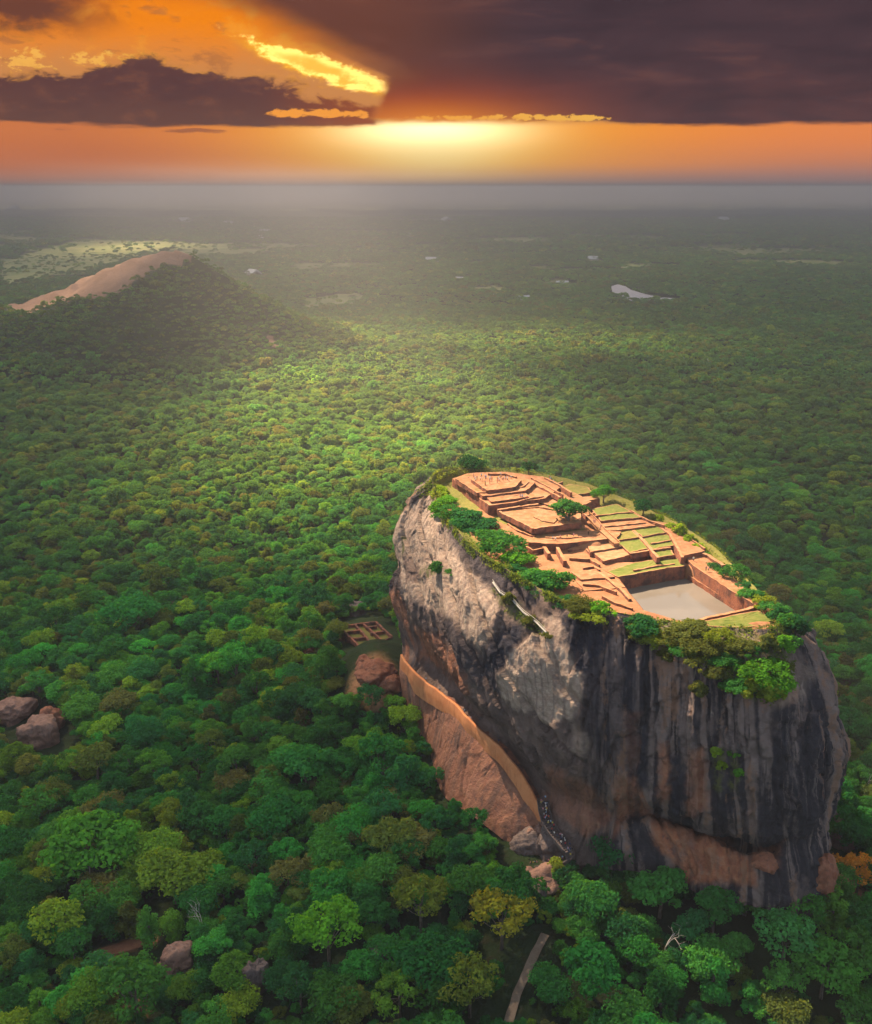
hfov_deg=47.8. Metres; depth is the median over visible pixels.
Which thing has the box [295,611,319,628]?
tree
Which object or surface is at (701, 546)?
brick wall
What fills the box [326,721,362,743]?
tree
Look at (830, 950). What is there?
tree
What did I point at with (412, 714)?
tree
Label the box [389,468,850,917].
rock monolith
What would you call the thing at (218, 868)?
tree
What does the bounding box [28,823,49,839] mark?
tree
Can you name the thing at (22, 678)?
tree
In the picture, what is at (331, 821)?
tree
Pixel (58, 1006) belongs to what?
tree
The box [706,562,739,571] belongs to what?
tree
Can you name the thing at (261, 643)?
tree
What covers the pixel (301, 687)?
tree
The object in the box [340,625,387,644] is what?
terrace
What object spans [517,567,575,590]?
tree
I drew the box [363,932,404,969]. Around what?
tree
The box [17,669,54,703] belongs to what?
tree
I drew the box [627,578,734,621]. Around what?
pool water
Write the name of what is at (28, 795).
tree
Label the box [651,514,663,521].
bush
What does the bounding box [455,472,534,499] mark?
terrace
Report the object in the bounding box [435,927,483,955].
tree
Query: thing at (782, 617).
bush
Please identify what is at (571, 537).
brick wall
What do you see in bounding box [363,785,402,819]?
tree
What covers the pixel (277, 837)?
tree
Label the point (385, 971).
tree
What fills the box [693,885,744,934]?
tree
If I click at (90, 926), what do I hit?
tree
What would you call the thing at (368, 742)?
tree
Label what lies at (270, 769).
tree
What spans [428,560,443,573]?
bush
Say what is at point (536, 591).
tree
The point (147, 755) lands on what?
tree
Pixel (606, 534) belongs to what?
stone stairway
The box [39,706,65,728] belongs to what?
boulder
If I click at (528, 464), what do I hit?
tree
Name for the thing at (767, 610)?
brick wall
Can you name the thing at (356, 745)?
tree
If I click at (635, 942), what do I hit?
tree
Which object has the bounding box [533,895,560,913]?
bush
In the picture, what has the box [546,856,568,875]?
bush
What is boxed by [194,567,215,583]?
tree
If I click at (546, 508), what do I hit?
brick wall
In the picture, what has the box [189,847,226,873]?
tree
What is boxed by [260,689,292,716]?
tree
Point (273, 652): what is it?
tree
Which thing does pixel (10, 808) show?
tree
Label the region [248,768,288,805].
tree
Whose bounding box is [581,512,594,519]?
brick wall
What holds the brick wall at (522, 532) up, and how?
on the rock monolith
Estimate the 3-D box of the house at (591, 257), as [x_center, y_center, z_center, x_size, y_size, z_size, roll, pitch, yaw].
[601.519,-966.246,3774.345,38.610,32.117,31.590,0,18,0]
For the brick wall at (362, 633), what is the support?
on the terrace at (368, 635)
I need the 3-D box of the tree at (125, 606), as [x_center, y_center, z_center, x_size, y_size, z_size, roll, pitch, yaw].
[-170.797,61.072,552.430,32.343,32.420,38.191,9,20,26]
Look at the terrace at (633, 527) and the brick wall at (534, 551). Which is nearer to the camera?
the brick wall at (534, 551)
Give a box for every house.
[5,205,20,209]
[176,217,191,221]
[245,269,261,274]
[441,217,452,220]
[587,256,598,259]
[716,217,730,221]
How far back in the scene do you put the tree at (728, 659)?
274.97 m
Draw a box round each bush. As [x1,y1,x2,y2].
[427,501,442,513]
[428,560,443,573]
[444,568,451,575]
[470,860,487,871]
[485,860,501,874]
[501,591,516,604]
[522,615,536,624]
[529,882,539,904]
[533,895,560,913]
[539,632,553,642]
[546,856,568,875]
[547,890,561,901]
[551,870,567,889]
[555,857,580,880]
[565,870,587,883]
[581,863,601,878]
[589,599,617,616]
[590,866,620,882]
[610,870,625,882]
[626,624,645,642]
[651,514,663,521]
[655,647,674,662]
[664,522,675,528]
[670,887,695,899]
[671,523,687,535]
[683,534,698,541]
[683,655,703,678]
[687,680,708,697]
[691,542,706,548]
[702,665,732,679]
[710,746,723,757]
[716,760,727,770]
[726,751,742,761]
[733,768,744,777]
[741,678,764,698]
[743,641,769,658]
[752,594,776,609]
[759,632,780,651]
[761,682,787,704]
[765,606,789,619]
[772,661,795,675]
[774,634,795,653]
[776,612,795,626]
[784,613,811,635]
[785,634,803,647]
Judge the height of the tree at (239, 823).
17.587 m
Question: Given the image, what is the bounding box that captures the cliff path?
[492,579,546,632]
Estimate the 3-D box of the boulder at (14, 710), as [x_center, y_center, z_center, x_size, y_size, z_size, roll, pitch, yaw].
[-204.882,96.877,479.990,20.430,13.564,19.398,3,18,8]
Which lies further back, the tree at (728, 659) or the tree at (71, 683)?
the tree at (71, 683)
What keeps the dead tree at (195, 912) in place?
on the ground at (514, 953)
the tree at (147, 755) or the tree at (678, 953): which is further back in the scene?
the tree at (147, 755)
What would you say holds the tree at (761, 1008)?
on the ground at (514, 953)
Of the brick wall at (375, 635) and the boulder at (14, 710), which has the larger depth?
the brick wall at (375, 635)
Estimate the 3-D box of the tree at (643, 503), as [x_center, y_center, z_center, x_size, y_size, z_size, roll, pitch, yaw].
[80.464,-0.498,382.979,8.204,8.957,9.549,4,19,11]
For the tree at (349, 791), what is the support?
on the ground at (514, 953)
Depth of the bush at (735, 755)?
273.13 m
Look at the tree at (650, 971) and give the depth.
269.09 m
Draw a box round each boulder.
[0,696,38,726]
[15,713,59,749]
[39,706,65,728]
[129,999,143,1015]
[159,940,194,975]
[241,957,268,998]
[303,647,314,653]
[341,600,365,616]
[354,658,397,686]
[356,654,370,665]
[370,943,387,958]
[378,674,400,693]
[509,826,539,855]
[526,824,540,834]
[529,862,560,894]
[533,826,562,862]
[533,884,546,900]
[750,851,778,874]
[816,853,838,896]
[830,813,854,852]
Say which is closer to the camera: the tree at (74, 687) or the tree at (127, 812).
the tree at (127, 812)
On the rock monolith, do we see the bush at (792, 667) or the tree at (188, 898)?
the bush at (792, 667)
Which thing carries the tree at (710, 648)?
on the rock monolith
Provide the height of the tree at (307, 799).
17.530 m
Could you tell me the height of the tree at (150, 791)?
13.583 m
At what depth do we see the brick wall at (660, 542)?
354.27 m
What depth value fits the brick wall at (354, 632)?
513.80 m
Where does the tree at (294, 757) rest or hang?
on the ground at (514, 953)
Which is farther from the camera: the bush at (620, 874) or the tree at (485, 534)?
the tree at (485, 534)
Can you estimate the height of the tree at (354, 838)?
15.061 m
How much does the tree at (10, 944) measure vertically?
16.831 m
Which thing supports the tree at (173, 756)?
on the ground at (514, 953)
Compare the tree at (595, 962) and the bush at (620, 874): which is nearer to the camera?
the tree at (595, 962)
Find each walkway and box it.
[504,933,548,1021]
[687,575,723,602]
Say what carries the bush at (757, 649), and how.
on the rock monolith
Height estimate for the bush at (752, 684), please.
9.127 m
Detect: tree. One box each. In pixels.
[0,741,36,777]
[0,803,23,825]
[0,823,32,859]
[0,870,28,899]
[0,879,48,923]
[0,918,22,942]
[0,932,31,977]
[0,944,17,965]
[1,779,22,803]
[5,904,34,928]
[6,874,39,890]
[9,813,40,835]
[11,783,60,821]
[11,947,46,981]
[13,786,28,804]
[15,672,37,696]
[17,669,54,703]
[17,917,58,944]
[17,926,42,943]
[20,839,39,866]
[20,867,33,882]
[21,774,72,815]
[27,838,48,876]
[27,987,50,1013]
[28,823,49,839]
[29,857,64,882]
[30,751,68,779]
[31,820,62,844]
[34,773,47,787]
[35,805,78,829]
[35,808,141,881]
[38,605,74,626]
[42,875,67,892]
[42,984,73,1021]
[48,925,91,958]
[51,806,83,821]
[51,918,88,947]
[53,989,89,1020]
[59,678,90,697]
[59,964,80,985]
[60,688,101,722]
[60,962,115,1021]
[61,849,87,876]
[65,909,98,934]
[65,995,107,1023]
[66,965,92,988]
[68,684,87,697]
[68,741,116,778]
[68,879,107,919]
[72,783,107,804]
[75,869,119,908]
[76,788,126,815]
[80,949,114,972]
[84,809,97,849]
[86,712,122,738]
[86,728,115,747]
[90,621,109,646]
[92,795,124,819]
[92,984,120,1008]
[93,590,160,634]
[93,897,122,941]
[95,633,131,657]
[96,681,114,698]
[96,770,132,795]
[98,686,138,715]
[99,876,141,919]
[100,734,119,751]
[100,824,147,841]
[102,761,130,774]
[110,745,141,775]
[112,900,140,939]
[115,850,149,879]
[118,797,151,814]
[118,874,145,903]
[123,787,159,801]
[123,809,141,823]
[125,718,165,749]
[129,815,153,831]
[132,825,183,860]
[134,747,172,773]
[134,905,161,950]
[135,845,216,904]
[140,699,158,718]
[149,566,179,589]
[149,740,181,769]
[149,788,180,812]
[150,742,180,752]
[151,767,177,795]
[152,771,188,792]
[152,796,183,828]
[153,590,181,607]
[158,908,184,940]
[159,709,183,732]
[171,721,192,741]
[172,882,219,915]
[174,786,201,830]
[176,800,214,830]
[177,557,198,575]
[177,743,215,776]
[182,658,206,694]
[182,771,201,787]
[184,921,213,962]
[187,967,218,1003]
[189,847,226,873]
[189,898,201,921]
[191,924,233,961]
[193,657,215,681]
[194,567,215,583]
[194,728,227,750]
[194,993,240,1023]
[195,718,225,743]
[199,651,234,683]
[199,704,219,721]
[199,863,233,897]
[202,809,225,838]
[203,868,238,905]
[204,804,241,839]
[206,756,230,778]
[208,640,256,676]
[208,948,253,992]
[209,745,224,758]
[212,763,231,786]
[212,767,251,794]
[215,807,249,837]
[216,979,261,1021]
[217,743,250,767]
[217,842,237,867]
[221,916,242,953]
[225,742,242,769]
[227,813,257,847]
[227,838,269,873]
[230,830,255,855]
[231,704,261,738]
[238,631,258,646]
[239,716,264,740]
[240,623,269,643]
[241,671,269,699]
[243,698,274,719]
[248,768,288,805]
[249,740,269,761]
[250,657,279,672]
[251,638,276,653]
[251,721,282,752]
[252,668,278,685]
[254,884,280,911]
[257,685,279,697]
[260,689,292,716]
[260,719,290,734]
[260,765,281,793]
[261,954,301,993]
[263,735,292,751]
[264,915,283,930]
[265,746,285,776]
[267,832,288,860]
[267,926,298,960]
[268,836,303,859]
[268,857,306,885]
[269,644,286,664]
[269,742,341,785]
[269,783,293,803]
[269,818,295,833]
[270,701,287,725]
[272,902,290,917]
[274,960,321,1013]
[276,681,303,714]
[276,912,307,959]
[278,723,308,742]
[284,894,363,966]
[285,790,317,825]
[287,867,310,888]
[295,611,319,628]
[296,585,332,607]
[297,682,320,712]
[297,687,330,714]
[297,724,342,750]
[301,911,325,943]
[304,816,327,838]
[306,645,345,678]
[306,965,360,1023]
[307,825,352,868]
[308,802,343,826]
[308,865,349,892]
[309,866,351,916]
[312,698,330,723]
[312,815,338,836]
[312,859,348,878]
[325,744,364,774]
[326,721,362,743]
[332,802,380,838]
[334,820,365,844]
[337,893,372,923]
[337,948,380,983]
[340,735,361,750]
[341,784,373,807]
[343,560,377,579]
[343,883,355,898]
[350,826,375,851]
[351,878,393,913]
[352,726,391,755]
[352,767,381,787]
[356,895,390,926]
[357,850,402,887]
[358,730,407,774]
[361,771,388,794]
[361,815,418,859]
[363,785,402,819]
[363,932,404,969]
[366,822,389,848]
[370,967,428,1019]
[373,961,399,994]
[377,782,408,817]
[380,863,417,888]
[381,561,397,577]
[386,703,422,731]
[387,876,422,905]
[388,925,472,994]
[390,873,450,933]
[391,836,425,875]
[396,786,425,814]
[397,925,419,952]
[399,803,421,819]
[399,821,437,860]
[414,976,468,1022]
[428,484,449,495]
[430,503,467,518]
[434,494,458,503]
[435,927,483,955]
[436,951,499,1018]
[448,507,484,528]
[457,454,488,469]
[459,516,499,533]
[469,884,538,949]
[470,963,495,994]
[473,529,513,542]
[476,535,528,560]
[499,549,538,565]
[505,561,527,573]
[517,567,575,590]
[521,461,538,474]
[525,583,552,594]
[527,960,574,1005]
[548,497,589,520]
[552,594,576,608]
[559,934,623,1000]
[561,594,597,612]
[565,915,599,942]
[568,604,616,624]
[586,835,634,870]
[590,484,617,503]
[604,910,648,944]
[614,932,658,971]
[623,612,660,637]
[625,865,688,918]
[630,913,665,948]
[633,498,652,515]
[638,632,664,650]
[638,949,676,972]
[643,967,675,998]
[644,968,679,1017]
[657,631,681,646]
[663,927,688,951]
[663,963,688,989]
[664,617,710,638]
[666,636,695,657]
[667,940,701,972]
[677,637,724,656]
[680,931,728,979]
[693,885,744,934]
[696,940,742,974]
[698,955,731,1006]
[700,627,736,644]
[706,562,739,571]
[707,652,745,666]
[714,564,751,578]
[717,676,756,694]
[721,635,758,656]
[721,931,754,962]
[730,656,793,685]
[736,578,761,587]
[736,587,764,597]
[738,979,765,1012]
[739,905,767,916]
[752,906,820,962]
[753,674,799,698]
[753,1000,782,1023]
[757,600,791,612]
[760,988,812,1023]
[787,932,868,999]
[788,893,827,931]
[817,885,850,938]
[832,851,871,895]
[832,924,871,974]
[835,986,871,1023]
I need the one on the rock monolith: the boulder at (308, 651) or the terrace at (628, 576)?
the terrace at (628, 576)
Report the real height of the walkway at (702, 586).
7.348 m
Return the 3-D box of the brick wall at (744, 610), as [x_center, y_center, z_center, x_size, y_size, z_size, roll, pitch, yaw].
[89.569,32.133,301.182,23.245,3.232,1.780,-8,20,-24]
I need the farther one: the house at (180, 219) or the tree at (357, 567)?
the house at (180, 219)
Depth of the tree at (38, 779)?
408.64 m
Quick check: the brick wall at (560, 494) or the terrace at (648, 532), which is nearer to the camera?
the terrace at (648, 532)
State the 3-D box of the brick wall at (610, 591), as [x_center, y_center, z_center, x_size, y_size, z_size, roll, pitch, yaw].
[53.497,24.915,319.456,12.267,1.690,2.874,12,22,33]
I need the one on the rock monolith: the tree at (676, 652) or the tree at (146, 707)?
the tree at (676, 652)
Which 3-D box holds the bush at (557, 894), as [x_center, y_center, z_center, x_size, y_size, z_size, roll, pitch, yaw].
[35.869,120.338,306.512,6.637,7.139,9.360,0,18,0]
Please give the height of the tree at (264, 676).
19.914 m
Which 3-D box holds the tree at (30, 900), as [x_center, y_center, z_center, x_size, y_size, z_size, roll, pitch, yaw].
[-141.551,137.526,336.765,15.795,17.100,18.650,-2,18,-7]
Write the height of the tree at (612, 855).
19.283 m
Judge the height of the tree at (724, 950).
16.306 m
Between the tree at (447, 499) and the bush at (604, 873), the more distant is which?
the tree at (447, 499)
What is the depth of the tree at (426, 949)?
278.34 m
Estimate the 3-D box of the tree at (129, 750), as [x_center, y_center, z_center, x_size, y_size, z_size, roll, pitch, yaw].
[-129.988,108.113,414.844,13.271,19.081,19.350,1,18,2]
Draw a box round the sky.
[0,0,871,192]
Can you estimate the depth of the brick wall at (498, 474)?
406.67 m
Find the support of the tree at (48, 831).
on the ground at (514, 953)
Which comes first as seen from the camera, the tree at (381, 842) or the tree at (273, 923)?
the tree at (273, 923)
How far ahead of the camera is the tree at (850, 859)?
305.26 m
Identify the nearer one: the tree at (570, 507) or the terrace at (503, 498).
the tree at (570, 507)
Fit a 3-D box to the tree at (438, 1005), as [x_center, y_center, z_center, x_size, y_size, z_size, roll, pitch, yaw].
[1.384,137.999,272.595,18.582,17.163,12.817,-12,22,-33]
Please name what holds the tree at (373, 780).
on the ground at (514, 953)
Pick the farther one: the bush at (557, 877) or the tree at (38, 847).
the tree at (38, 847)
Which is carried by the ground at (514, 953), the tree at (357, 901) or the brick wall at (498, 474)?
the tree at (357, 901)
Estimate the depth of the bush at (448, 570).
353.52 m
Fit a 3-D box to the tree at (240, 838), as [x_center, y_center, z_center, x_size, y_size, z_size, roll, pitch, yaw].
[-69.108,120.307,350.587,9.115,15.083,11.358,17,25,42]
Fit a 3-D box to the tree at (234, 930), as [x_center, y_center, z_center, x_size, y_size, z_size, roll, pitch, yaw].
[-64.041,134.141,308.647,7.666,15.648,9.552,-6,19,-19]
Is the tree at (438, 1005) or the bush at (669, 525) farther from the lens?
the bush at (669, 525)
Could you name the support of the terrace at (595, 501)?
on the rock monolith
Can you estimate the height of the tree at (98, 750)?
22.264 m
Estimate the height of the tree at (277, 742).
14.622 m
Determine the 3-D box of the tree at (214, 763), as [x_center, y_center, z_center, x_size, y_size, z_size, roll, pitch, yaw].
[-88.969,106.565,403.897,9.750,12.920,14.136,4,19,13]
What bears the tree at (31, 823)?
on the ground at (514, 953)
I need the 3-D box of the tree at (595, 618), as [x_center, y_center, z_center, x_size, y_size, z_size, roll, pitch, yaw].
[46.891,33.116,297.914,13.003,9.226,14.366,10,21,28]
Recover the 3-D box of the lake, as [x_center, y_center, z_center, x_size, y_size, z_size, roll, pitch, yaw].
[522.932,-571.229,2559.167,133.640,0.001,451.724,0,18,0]
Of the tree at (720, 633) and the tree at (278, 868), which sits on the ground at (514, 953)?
the tree at (278, 868)
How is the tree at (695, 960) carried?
on the ground at (514, 953)
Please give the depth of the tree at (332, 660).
430.19 m
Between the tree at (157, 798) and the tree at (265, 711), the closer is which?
the tree at (157, 798)
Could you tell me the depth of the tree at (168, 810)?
369.13 m
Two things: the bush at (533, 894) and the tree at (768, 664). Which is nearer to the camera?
the tree at (768, 664)
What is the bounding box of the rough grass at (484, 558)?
[420,465,793,681]
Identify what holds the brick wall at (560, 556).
on the rock monolith
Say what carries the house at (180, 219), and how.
on the ground at (514, 953)
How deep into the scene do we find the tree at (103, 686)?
478.29 m
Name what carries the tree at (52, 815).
on the ground at (514, 953)
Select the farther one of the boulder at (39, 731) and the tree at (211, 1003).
the boulder at (39, 731)
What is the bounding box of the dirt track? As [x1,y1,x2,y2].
[101,938,145,956]
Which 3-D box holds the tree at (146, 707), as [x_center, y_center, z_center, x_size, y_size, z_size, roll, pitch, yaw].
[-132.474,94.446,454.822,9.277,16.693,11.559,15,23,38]
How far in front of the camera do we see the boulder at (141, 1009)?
289.19 m
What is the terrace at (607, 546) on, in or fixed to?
on the rock monolith
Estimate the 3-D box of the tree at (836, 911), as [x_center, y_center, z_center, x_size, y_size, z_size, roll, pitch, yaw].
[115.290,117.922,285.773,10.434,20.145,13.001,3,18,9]
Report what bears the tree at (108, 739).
on the ground at (514, 953)
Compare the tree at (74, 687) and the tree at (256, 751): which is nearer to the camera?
the tree at (256, 751)
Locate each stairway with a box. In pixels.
[534,848,574,866]
[537,800,572,853]
[582,509,619,545]
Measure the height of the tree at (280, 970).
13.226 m
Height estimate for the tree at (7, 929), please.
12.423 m
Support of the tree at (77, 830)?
on the ground at (514, 953)
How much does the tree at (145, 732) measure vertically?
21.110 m
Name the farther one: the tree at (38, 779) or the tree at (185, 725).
the tree at (185, 725)
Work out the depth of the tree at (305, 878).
325.62 m
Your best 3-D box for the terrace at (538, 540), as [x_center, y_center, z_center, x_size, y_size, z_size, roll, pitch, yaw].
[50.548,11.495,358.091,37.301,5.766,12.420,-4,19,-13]
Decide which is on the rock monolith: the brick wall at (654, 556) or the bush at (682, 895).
the brick wall at (654, 556)
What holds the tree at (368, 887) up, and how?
on the ground at (514, 953)
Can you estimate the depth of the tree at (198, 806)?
365.34 m
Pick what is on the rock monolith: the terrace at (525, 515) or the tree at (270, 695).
the terrace at (525, 515)
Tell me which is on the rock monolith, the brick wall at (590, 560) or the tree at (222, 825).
the brick wall at (590, 560)
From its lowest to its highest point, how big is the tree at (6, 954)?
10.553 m
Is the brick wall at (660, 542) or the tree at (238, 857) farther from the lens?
the brick wall at (660, 542)
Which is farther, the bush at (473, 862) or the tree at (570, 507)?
the tree at (570, 507)
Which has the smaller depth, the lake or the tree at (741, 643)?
the tree at (741, 643)
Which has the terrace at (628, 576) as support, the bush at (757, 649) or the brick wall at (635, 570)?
the brick wall at (635, 570)
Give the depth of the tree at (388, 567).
598.86 m
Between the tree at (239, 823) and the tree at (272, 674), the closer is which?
the tree at (239, 823)
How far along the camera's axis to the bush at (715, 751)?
274.83 m
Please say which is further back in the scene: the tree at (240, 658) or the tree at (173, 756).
the tree at (240, 658)
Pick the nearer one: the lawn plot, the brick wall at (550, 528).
the lawn plot
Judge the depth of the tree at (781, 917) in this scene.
271.69 m
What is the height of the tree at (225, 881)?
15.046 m
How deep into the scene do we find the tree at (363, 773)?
366.20 m
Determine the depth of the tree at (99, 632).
528.97 m
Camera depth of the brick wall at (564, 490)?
398.74 m
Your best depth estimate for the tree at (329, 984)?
273.71 m
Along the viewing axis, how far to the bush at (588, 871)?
309.15 m
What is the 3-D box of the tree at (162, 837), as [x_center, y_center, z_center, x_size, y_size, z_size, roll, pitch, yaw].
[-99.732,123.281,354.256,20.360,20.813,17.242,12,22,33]
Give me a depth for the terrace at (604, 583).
322.93 m
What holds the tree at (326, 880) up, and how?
on the ground at (514, 953)
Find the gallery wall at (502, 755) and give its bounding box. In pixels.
[400,654,540,821]
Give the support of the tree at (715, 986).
on the ground at (514, 953)
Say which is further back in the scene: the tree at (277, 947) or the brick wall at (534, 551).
the brick wall at (534, 551)
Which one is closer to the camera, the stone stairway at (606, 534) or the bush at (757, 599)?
the bush at (757, 599)
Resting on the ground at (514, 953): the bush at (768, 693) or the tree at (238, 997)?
the tree at (238, 997)
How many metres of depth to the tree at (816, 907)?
277.84 m
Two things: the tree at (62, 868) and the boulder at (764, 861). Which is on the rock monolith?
the boulder at (764, 861)
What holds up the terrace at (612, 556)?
on the rock monolith
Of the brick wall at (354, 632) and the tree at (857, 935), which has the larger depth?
the brick wall at (354, 632)
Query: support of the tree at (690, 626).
on the rock monolith
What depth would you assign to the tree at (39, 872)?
350.38 m
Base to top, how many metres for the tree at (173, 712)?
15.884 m
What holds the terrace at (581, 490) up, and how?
on the rock monolith
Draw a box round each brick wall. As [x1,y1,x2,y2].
[342,630,358,646]
[347,629,359,633]
[348,621,375,627]
[353,636,365,640]
[354,624,369,640]
[363,623,380,638]
[365,625,376,629]
[370,631,384,635]
[375,621,392,636]
[465,484,485,495]
[488,473,516,477]
[497,503,538,513]
[498,511,532,532]
[507,523,535,537]
[517,496,543,504]
[521,506,552,510]
[526,546,542,553]
[531,478,563,497]
[533,516,557,523]
[533,522,581,533]
[535,484,560,499]
[542,546,550,559]
[545,477,571,496]
[545,534,599,538]
[555,547,565,566]
[568,549,589,555]
[569,557,599,566]
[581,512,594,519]
[583,566,600,570]
[583,583,616,594]
[594,512,633,519]
[599,573,631,601]
[601,596,632,610]
[603,522,645,528]
[629,510,664,528]
[629,547,670,558]
[631,528,659,562]
[633,563,674,571]
[650,540,670,544]
[659,527,683,563]
[673,526,705,550]
[697,606,758,619]
[701,552,725,567]
[757,604,769,613]
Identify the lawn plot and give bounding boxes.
[705,611,773,627]
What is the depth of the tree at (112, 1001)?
289.45 m
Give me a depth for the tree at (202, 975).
290.85 m
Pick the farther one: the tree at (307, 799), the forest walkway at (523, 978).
the tree at (307, 799)
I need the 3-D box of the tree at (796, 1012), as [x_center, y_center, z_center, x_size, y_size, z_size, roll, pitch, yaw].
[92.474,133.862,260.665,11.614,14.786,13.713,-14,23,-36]
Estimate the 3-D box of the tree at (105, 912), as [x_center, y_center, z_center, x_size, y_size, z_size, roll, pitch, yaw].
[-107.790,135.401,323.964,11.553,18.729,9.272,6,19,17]
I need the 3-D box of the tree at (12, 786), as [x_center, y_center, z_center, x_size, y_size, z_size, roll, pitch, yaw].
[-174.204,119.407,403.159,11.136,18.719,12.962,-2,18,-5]
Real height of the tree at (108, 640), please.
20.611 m
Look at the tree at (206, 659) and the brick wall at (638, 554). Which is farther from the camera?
the tree at (206, 659)
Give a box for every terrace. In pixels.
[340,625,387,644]
[452,472,559,514]
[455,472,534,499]
[471,473,521,493]
[486,493,528,503]
[496,504,580,534]
[528,530,620,550]
[541,491,591,516]
[562,484,592,495]
[571,569,614,580]
[576,579,624,590]
[582,495,599,507]
[588,542,620,556]
[591,504,640,523]
[593,548,631,563]
[602,520,655,530]
[606,559,685,588]
[617,530,638,541]
[619,539,648,561]
[634,527,665,537]
[643,534,673,559]
[651,520,704,562]
[652,549,674,559]
[687,556,758,610]
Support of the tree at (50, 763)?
on the ground at (514, 953)
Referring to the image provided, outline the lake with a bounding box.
[611,284,671,300]
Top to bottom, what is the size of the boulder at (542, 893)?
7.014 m
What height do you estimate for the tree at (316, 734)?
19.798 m
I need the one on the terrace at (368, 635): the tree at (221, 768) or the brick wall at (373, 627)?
the brick wall at (373, 627)
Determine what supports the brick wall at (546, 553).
on the rock monolith
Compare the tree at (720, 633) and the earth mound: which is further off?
the earth mound
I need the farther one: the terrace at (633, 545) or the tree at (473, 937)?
the terrace at (633, 545)
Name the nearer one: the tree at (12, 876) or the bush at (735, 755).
the bush at (735, 755)
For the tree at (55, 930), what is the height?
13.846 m
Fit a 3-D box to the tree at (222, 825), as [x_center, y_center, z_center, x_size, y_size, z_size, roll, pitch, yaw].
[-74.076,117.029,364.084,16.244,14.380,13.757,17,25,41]
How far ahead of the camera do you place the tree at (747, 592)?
310.68 m
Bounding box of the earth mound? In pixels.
[749,621,774,628]
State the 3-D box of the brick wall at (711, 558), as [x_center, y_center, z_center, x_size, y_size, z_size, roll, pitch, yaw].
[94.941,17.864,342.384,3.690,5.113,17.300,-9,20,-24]
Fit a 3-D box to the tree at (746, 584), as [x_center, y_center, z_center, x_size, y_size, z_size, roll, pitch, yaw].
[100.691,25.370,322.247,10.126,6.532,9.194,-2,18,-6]
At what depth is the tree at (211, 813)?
363.48 m
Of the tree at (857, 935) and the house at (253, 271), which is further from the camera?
the house at (253, 271)
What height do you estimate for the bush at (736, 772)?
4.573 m
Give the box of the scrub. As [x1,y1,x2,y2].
[414,466,837,705]
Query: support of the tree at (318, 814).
on the ground at (514, 953)
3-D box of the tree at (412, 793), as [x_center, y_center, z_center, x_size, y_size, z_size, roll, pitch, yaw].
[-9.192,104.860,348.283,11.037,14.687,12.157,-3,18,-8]
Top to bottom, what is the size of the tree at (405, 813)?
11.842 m
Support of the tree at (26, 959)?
on the ground at (514, 953)
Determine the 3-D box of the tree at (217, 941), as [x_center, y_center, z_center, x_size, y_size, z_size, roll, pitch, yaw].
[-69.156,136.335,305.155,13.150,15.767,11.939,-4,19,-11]
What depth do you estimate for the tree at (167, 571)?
611.78 m
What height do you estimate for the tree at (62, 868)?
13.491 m
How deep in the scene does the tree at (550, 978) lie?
271.92 m
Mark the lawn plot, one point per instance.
(745, 619)
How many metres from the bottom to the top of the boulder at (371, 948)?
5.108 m
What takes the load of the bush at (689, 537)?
on the rock monolith
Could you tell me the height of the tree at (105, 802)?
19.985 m
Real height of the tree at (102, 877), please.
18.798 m
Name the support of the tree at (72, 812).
on the ground at (514, 953)
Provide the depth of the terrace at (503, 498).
384.13 m
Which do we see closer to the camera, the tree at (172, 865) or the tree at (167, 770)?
the tree at (172, 865)
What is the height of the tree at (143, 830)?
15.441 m
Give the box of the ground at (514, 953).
[0,193,871,1023]
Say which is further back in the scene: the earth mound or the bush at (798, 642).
the earth mound
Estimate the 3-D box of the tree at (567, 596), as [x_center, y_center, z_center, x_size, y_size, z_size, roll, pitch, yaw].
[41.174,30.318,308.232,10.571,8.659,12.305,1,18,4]
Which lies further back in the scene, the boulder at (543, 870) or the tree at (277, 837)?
the tree at (277, 837)
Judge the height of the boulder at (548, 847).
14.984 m
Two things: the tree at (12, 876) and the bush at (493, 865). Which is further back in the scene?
the tree at (12, 876)
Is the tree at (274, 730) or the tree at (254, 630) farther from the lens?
the tree at (254, 630)
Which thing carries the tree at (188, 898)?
on the ground at (514, 953)
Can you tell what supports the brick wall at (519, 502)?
on the terrace at (487, 506)
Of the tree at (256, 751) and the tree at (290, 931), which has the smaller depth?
the tree at (290, 931)
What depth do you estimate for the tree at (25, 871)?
354.89 m
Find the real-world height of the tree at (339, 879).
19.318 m
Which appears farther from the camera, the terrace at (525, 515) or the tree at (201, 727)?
the tree at (201, 727)

